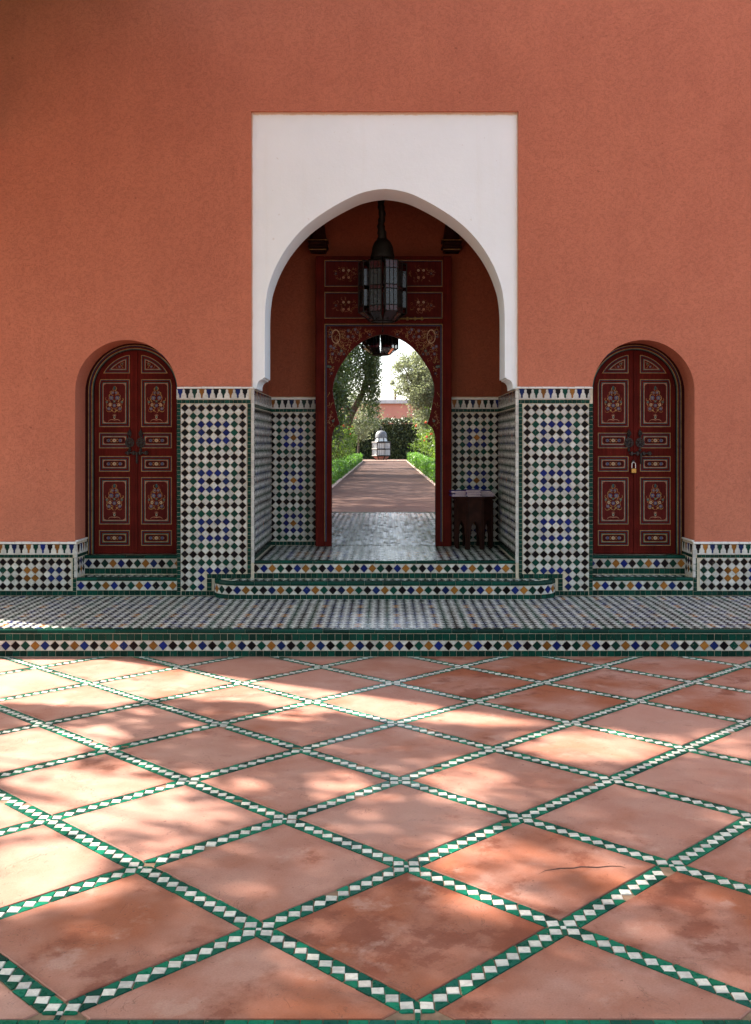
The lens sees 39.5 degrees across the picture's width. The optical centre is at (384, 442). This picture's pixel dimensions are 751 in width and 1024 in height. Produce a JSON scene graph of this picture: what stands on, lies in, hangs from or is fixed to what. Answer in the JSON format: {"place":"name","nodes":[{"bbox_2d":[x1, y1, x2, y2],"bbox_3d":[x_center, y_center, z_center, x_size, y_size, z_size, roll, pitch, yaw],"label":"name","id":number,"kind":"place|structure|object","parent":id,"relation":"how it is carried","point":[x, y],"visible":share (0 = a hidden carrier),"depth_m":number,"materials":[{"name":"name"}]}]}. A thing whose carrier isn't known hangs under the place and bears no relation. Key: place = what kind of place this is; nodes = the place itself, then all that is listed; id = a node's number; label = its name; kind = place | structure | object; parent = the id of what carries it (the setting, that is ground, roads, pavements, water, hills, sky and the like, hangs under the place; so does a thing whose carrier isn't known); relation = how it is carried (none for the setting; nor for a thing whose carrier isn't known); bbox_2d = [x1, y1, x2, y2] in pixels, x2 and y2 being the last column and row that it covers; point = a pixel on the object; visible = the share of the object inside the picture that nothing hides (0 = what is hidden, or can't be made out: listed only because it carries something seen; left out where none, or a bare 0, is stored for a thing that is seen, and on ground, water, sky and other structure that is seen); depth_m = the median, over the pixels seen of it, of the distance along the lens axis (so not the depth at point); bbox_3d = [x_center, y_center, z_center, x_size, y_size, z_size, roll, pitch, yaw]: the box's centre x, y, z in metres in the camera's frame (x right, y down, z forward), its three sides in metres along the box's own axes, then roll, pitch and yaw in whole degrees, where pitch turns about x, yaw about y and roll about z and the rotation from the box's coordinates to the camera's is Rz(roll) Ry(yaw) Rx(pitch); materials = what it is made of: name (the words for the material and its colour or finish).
{"place":"outdoors","nodes":[
{"label":"outdoors","id":0,"kind":"place"},
{"bbox_2d":[0,656,750,1023],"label":"courtyard floor","id":1,"kind":"structure","parent":0,"point":[384,840],"depth_m":4.21,"materials":[{"name":"tile"}]},
{"bbox_2d":[344,338,416,399],"label":"sky","id":2,"kind":"structure","parent":0,"point":[385,395],"materials":[{"name":"white"}]},
{"bbox_2d":[332,459,434,512],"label":"garden path","id":3,"kind":"structure","parent":0,"point":[385,486],"depth_m":24.05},
{"bbox_2d":[372,427,390,459],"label":"garden lantern","id":4,"kind":"object","parent":3,"relation":"on","point":[381,446],"visible":0.93,"depth_m":65.60,"materials":[{"name":"metal"}]},
{"bbox_2d":[256,512,513,559],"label":"vestibule floor","id":5,"kind":"structure","parent":0,"point":[383,536],"depth_m":11.09,"materials":[{"name":"tile"}]},
{"bbox_2d":[315,256,451,546],"bbox_3d":[-0.014,-0.432,10.960,1.422,3.035,0.140,0,0,0],"label":"horseshoe door","id":6,"kind":"structure","parent":5,"relation":"on","point":[422,328],"depth_m":10.94,"materials":[{"name":"red wood"}]},
{"bbox_2d":[451,496,495,548],"bbox_3d":[0.915,0.817,10.800,0.453,0.534,0.453,0,0,0],"label":"side table","id":7,"kind":"object","parent":5,"relation":"on","point":[470,511],"visible":0.98,"depth_m":10.64,"materials":[{"name":"brown wood"}]},
{"bbox_3d":[0.900,0.521,10.716,0.150,0.011,0.200,0,0,-2],"label":"booklet","id":8,"kind":"object","parent":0,"visible":0},
{"bbox_2d":[466,492,481,493],"bbox_3d":[0.910,0.510,10.700,0.150,0.011,0.200,0,0,1],"label":"booklet","id":9,"kind":"object","parent":8,"relation":"on","point":[474,492],"visible":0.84,"depth_m":10.60,"materials":[{"name":"paper"}]},
{"bbox_3d":[0.902,0.498,10.710,0.150,0.011,0.200,0,0,7],"label":"booklet","id":10,"kind":"object","parent":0,"visible":0},
{"bbox_2d":[464,489,480,490],"bbox_3d":[0.894,0.487,10.700,0.150,0.011,0.200,0,0,-3],"label":"booklet","id":11,"kind":"object","parent":10,"relation":"on","point":[472,490],"visible":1,"depth_m":10.69,"materials":[{"name":"paper"}]},
{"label":"garden ground","id":12,"kind":"structure","parent":0,"visible":0},
{"bbox_2d":[332,429,348,463],"bbox_3d":[-2.343,0.126,31.049,2.174,2.318,2.631,0,0,-20],"label":"flowering shrub","id":13,"kind":"object","parent":12,"relation":"on","point":[335,449],"visible":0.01,"depth_m":30.73,"materials":[{"name":"green plant"}]},
{"bbox_2d":[332,415,355,459],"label":"flowering shrub","id":14,"kind":"object","parent":12,"relation":"on","point":[343,443],"visible":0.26,"depth_m":40.77,"materials":[{"name":"green plant"}]},
{"bbox_2d":[332,349,359,451],"bbox_3d":[-2.290,-2.237,35.923,3.690,6.754,3.785,0,0,-33],"label":"evergreen tree","id":15,"kind":"object","parent":12,"relation":"on","point":[340,393],"visible":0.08,"depth_m":35.54,"materials":[{"name":"green plant"}]},
{"bbox_2d":[332,425,360,456],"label":"flowering shrub","id":16,"kind":"object","parent":12,"relation":"on","point":[352,444],"visible":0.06,"depth_m":52.75,"materials":[{"name":"green plant"}]},
{"bbox_2d":[332,452,362,483],"bbox_3d":[-1.647,0.895,40.273,0.853,0.696,43.717,0,0,0],"label":"box hedge","id":17,"kind":"object","parent":12,"relation":"on","point":[341,468],"visible":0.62,"depth_m":35.87,"materials":[{"name":"green plant"}]},
{"bbox_2d":[335,335,384,457],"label":"weeping tree","id":18,"kind":"object","parent":12,"relation":"on","point":[369,366],"visible":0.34,"depth_m":45.48,"materials":[{"name":"green plant"}]},
{"bbox_2d":[339,393,390,453],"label":"round shrub","id":19,"kind":"object","parent":12,"relation":"on","point":[361,431],"visible":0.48,"depth_m":61.63,"materials":[{"name":"green plant"}]},
{"bbox_2d":[341,400,415,423],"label":"pink house","id":20,"kind":"structure","parent":12,"relation":"on","point":[396,409],"depth_m":98.00,"materials":[{"name":"pink paint"}]},
{"bbox_2d":[333,416,432,458],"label":"tall hedge","id":21,"kind":"object","parent":12,"relation":"on","point":[402,436],"visible":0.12,"depth_m":70.11,"materials":[{"name":"green plant"}]},
{"bbox_2d":[332,460,434,487],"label":"path kerb","id":22,"kind":"structure","parent":12,"relation":"on","point":[418,470],"depth_m":38.67,"materials":[{"name":"stone"}]},
{"bbox_2d":[384,347,433,439],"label":"olive tree","id":23,"kind":"object","parent":12,"relation":"on","point":[419,389],"visible":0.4,"depth_m":41.49,"materials":[{"name":"green plant"}]},
{"bbox_2d":[407,451,420,461],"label":"box hedge","id":24,"kind":"object","parent":12,"relation":"on","point":[409,454],"visible":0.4,"depth_m":57.88,"materials":[{"name":"green plant"}]},
{"bbox_2d":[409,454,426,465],"bbox_3d":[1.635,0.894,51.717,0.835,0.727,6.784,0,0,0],"label":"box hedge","id":25,"kind":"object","parent":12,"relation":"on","point":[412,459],"visible":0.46,"depth_m":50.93,"materials":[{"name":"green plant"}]},
{"bbox_2d":[408,416,434,456],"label":"flowering shrub","id":26,"kind":"object","parent":12,"relation":"on","point":[418,435],"visible":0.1,"depth_m":50.62,"materials":[{"name":"green plant"}]},
{"bbox_2d":[413,456,430,468],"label":"box hedge","id":27,"kind":"object","parent":12,"relation":"on","point":[415,461],"visible":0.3,"depth_m":44.28,"materials":[{"name":"green plant"}]},
{"bbox_2d":[412,406,434,458],"bbox_3d":[2.423,-0.247,39.897,2.542,3.021,2.628,0,0,34],"label":"flowering shrub","id":28,"kind":"object","parent":12,"relation":"on","point":[428,434],"visible":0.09,"depth_m":39.82,"materials":[{"name":"green plant"}]},
{"bbox_2d":[417,456,434,482],"bbox_3d":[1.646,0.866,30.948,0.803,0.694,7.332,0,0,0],"label":"box hedge","id":29,"kind":"object","parent":12,"relation":"on","point":[430,469],"visible":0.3,"depth_m":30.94,"materials":[{"name":"green plant"}]},
{"bbox_2d":[427,427,434,462],"bbox_3d":[2.322,0.123,32.002,2.208,2.472,2.567,0,0,0],"label":"flowering shrub","id":30,"kind":"object","parent":12,"relation":"on","point":[431,447],"visible":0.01,"depth_m":31.87,"materials":[{"name":"green plant"}]},
{"bbox_3d":[0.749,0.510,10.771,0.150,0.011,0.200,0,0,-3],"label":"booklet","id":31,"kind":"object","parent":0,"visible":0},
{"bbox_2d":[449,490,464,491],"bbox_3d":[0.747,0.498,10.761,0.150,0.011,0.200,0,0,-2],"label":"booklet","id":32,"kind":"object","parent":31,"relation":"on","point":[456,490],"visible":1,"depth_m":10.75,"materials":[{"name":"paper"}]},
{"label":"ground","id":33,"kind":"structure","parent":0,"visible":0},
{"bbox_2d":[0,0,750,554],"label":"facade wall","id":34,"kind":"structure","parent":33,"relation":"on","point":[182,182],"depth_m":9.59,"materials":[{"name":"paint"}]},
{"bbox_2d":[85,343,176,553],"bbox_3d":[-2.372,0.049,9.943,0.948,2.019,0.094,0,0,0],"label":"arched door","id":35,"kind":"structure","parent":34,"relation":"attached to","point":[130,448],"depth_m":9.94,"materials":[{"name":"red wood"}]},
{"bbox_2d":[95,351,135,553],"bbox_3d":[-2.567,0.090,9.950,0.386,1.930,0.079,0,0,0],"label":"door leaf","id":36,"kind":"structure","parent":35,"relation":"in","point":[115,382],"depth_m":9.94,"materials":[{"name":"red wood"}]},
{"bbox_2d":[135,351,175,553],"bbox_3d":[-2.180,0.090,9.950,0.392,1.930,0.079,0,0,0],"label":"door leaf","id":37,"kind":"structure","parent":35,"relation":"in","point":[155,387],"depth_m":9.94,"materials":[{"name":"red wood"}]},
{"bbox_2d":[271,397,314,545],"bbox_3d":[-0.946,0.310,11.074,0.573,1.590,0.032,0,0,0],"label":"tiled dado","id":38,"kind":"object","parent":34,"relation":"attached to","point":[293,471],"visible":0.88,"depth_m":11.06,"materials":[{"name":"tile"}]},
{"bbox_2d":[307,224,328,253],"bbox_3d":[-0.700,-2.271,10.981,0.216,0.542,0.214,0,0,0],"label":"carved bracket","id":39,"kind":"object","parent":34,"relation":"attached to","point":[318,241],"visible":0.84,"depth_m":10.90,"materials":[{"name":"brown wood"}]},
{"bbox_2d":[362,334,398,362],"bbox_3d":[-0.060,-2.024,14.000,0.433,1.918,0.434,0,0,22],"label":"hanging lantern","id":40,"kind":"object","parent":34,"relation":"hanging from","point":[388,342],"visible":0.41,"depth_m":13.85,"materials":[{"name":"metal"}]},
{"bbox_2d":[358,200,406,331],"bbox_3d":[-0.022,-2.059,10.450,0.433,1.918,0.434,0,0,22],"label":"hanging lantern","id":41,"kind":"object","parent":34,"relation":"hanging from","point":[394,287],"visible":0.91,"depth_m":10.32,"materials":[{"name":"metal"}]},
{"bbox_2d":[441,224,461,253],"bbox_3d":[0.700,-2.271,10.981,0.216,0.542,0.214,0,0,0],"label":"carved bracket","id":42,"kind":"object","parent":34,"relation":"attached to","point":[451,241],"visible":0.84,"depth_m":10.90,"materials":[{"name":"brown wood"}]},
{"bbox_2d":[452,397,498,545],"bbox_3d":[0.948,0.310,11.074,0.576,1.590,0.032,0,0,0],"label":"tiled dado","id":43,"kind":"object","parent":34,"relation":"attached to","point":[474,442],"visible":0.65,"depth_m":11.06,"materials":[{"name":"tile"}]},
{"bbox_2d":[592,343,683,553],"bbox_3d":[2.372,0.049,9.943,0.948,2.019,0.094,0,0,0],"label":"arched door","id":44,"kind":"structure","parent":34,"relation":"attached to","point":[638,403],"depth_m":9.94,"materials":[{"name":"red wood"}]},
{"bbox_2d":[594,351,633,553],"bbox_3d":[2.177,0.090,9.950,0.386,1.930,0.079,0,0,0],"label":"door leaf","id":45,"kind":"structure","parent":44,"relation":"in","point":[614,382],"depth_m":9.94,"materials":[{"name":"red wood"}]},
{"bbox_2d":[631,460,636,472],"bbox_3d":[2.360,0.227,9.921,0.052,0.124,0.036,0,0,0],"label":"padlock","id":46,"kind":"object","parent":44,"relation":"hanging from","point":[633,470],"visible":1,"depth_m":9.91,"materials":[{"name":"gold metal"}]},
{"bbox_2d":[634,351,674,553],"bbox_3d":[2.564,0.090,9.950,0.392,1.930,0.079,0,0,0],"label":"door leaf","id":47,"kind":"structure","parent":44,"relation":"in","point":[654,387],"depth_m":9.94,"materials":[{"name":"red wood"}]},
{"bbox_2d":[0,596,750,656],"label":"terrace","id":48,"kind":"structure","parent":33,"relation":"on","point":[214,626],"depth_m":7.92,"materials":[{"name":"tile"}]},
{"bbox_2d":[0,537,87,595],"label":"dado","id":49,"kind":"object","parent":48,"relation":"on","point":[42,568],"visible":0.98,"depth_m":9.56,"materials":[{"name":"tile"}]},
{"bbox_2d":[77,554,176,595],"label":"door steps","id":50,"kind":"structure","parent":48,"relation":"on","point":[130,575],"depth_m":9.74,"materials":[{"name":"tile"}]},
{"bbox_2d":[177,387,271,595],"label":"tiled pier","id":51,"kind":"structure","parent":48,"relation":"on","point":[224,481],"depth_m":9.56,"materials":[{"name":"tile"}]},
{"bbox_2d":[214,578,554,599],"bbox_3d":[0.000,1.325,9.443,3.117,0.171,0.233,0,0,0],"label":"entrance step","id":52,"kind":"object","parent":48,"relation":"on","point":[368,589],"visible":1,"depth_m":9.33,"materials":[{"name":"tile"}]},
{"bbox_2d":[254,560,515,578],"bbox_3d":[0.000,1.241,9.622,2.449,0.318,0.076,0,0,0],"label":"entrance step","id":53,"kind":"object","parent":48,"relation":"on","point":[385,569],"visible":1,"depth_m":9.59,"materials":[{"name":"tile"}]},
{"bbox_2d":[498,387,592,595],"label":"tiled pier","id":54,"kind":"structure","parent":48,"relation":"on","point":[545,482],"depth_m":9.56,"materials":[{"name":"tile"}]},
{"bbox_2d":[593,554,692,595],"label":"door steps","id":55,"kind":"structure","parent":48,"relation":"on","point":[639,575],"depth_m":9.74,"materials":[{"name":"tile"}]},
{"bbox_2d":[681,537,750,595],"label":"dado","id":56,"kind":"object","parent":48,"relation":"on","point":[717,568],"visible":0.98,"depth_m":9.56,"materials":[{"name":"tile"}]}
]}

